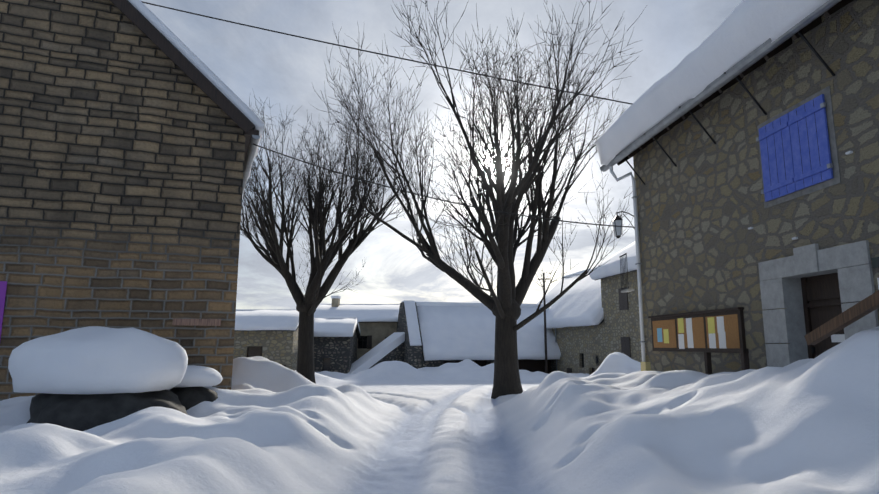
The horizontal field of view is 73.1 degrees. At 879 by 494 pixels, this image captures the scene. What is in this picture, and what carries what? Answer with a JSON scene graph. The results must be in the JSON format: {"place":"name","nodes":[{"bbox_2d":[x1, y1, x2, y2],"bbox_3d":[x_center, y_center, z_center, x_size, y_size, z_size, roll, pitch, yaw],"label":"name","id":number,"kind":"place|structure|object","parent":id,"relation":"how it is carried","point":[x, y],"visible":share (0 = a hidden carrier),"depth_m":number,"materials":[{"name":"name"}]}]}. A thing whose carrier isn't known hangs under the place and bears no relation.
{"place":"outdoors","nodes":[
{"label":"outdoors","id":0,"kind":"place"},
{"bbox_2d":[0,326,878,493],"bbox_3d":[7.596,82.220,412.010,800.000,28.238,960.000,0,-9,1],"label":"snow ground","id":1,"kind":"structure","parent":0,"point":[617,423],"depth_m":6.77,"materials":[{"name":"white snow"}]},
{"bbox_2d":[8,326,222,430],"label":"snow-covered rocks","id":2,"kind":"object","parent":1,"relation":"on","point":[84,378],"visible":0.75,"depth_m":8.94,"materials":[{"name":"white snow"}]},
{"bbox_2d":[0,0,263,400],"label":"stone house","id":3,"kind":"structure","parent":1,"relation":"on","point":[131,131],"depth_m":11.58,"materials":[{"name":"stone"}]},
{"bbox_2d":[141,1,634,227],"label":"overhead cables","id":4,"kind":"object","parent":3,"relation":"attached to","point":[418,62],"visible":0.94,"depth_m":13.37,"materials":[{"name":"black plastic"}]},
{"bbox_2d":[233,309,298,370],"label":"house","id":5,"kind":"structure","parent":1,"relation":"on","point":[271,334],"depth_m":37.67,"materials":[{"name":"stone"}]},
{"bbox_2d":[240,92,419,383],"bbox_3d":[-5.832,0.019,25.516,8.872,12.882,7.891,-7,-12,36],"label":"linden tree","id":6,"kind":"object","parent":1,"relation":"on","point":[316,292],"visible":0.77,"depth_m":25.06,"materials":[{"name":"brown plant"}]},
{"bbox_2d":[314,317,360,373],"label":"stone building","id":7,"kind":"structure","parent":1,"relation":"on","point":[335,344],"depth_m":43.61,"materials":[{"name":"grey stone"}]},
{"bbox_2d":[314,296,399,359],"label":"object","id":8,"kind":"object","parent":1,"relation":"on","point":[377,324],"visible":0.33,"depth_m":49.99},
{"bbox_2d":[347,300,560,373],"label":"snow-covered barn","id":9,"kind":"structure","parent":1,"relation":"on","point":[432,334],"depth_m":46.27,"materials":[{"name":"snow"}]},
{"bbox_2d":[310,0,645,398],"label":"linden tree","id":10,"kind":"object","parent":1,"relation":"on","point":[504,305],"visible":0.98,"depth_m":19.77,"materials":[{"name":"brown plant"}]},
{"bbox_2d":[536,269,603,374],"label":"row house","id":11,"kind":"structure","parent":1,"relation":"on","point":[575,316],"depth_m":44.10,"materials":[{"name":"grey stone"}]},
{"bbox_2d":[588,241,641,362],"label":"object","id":12,"kind":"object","parent":1,"relation":"on","point":[621,327],"visible":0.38,"depth_m":37.03,"materials":[{"name":"grey stone"}]},
{"bbox_2d":[594,0,878,374],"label":"stone house","id":13,"kind":"structure","parent":1,"relation":"on","point":[745,134],"depth_m":9.49,"materials":[{"name":"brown stone"}]},
{"bbox_2d":[140,0,743,308],"label":"sky","id":14,"kind":"structure","parent":0,"point":[282,69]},
{"bbox_2d":[537,273,598,373],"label":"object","id":15,"kind":"object","parent":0,"point":[545,338],"visible":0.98,"depth_m":46.35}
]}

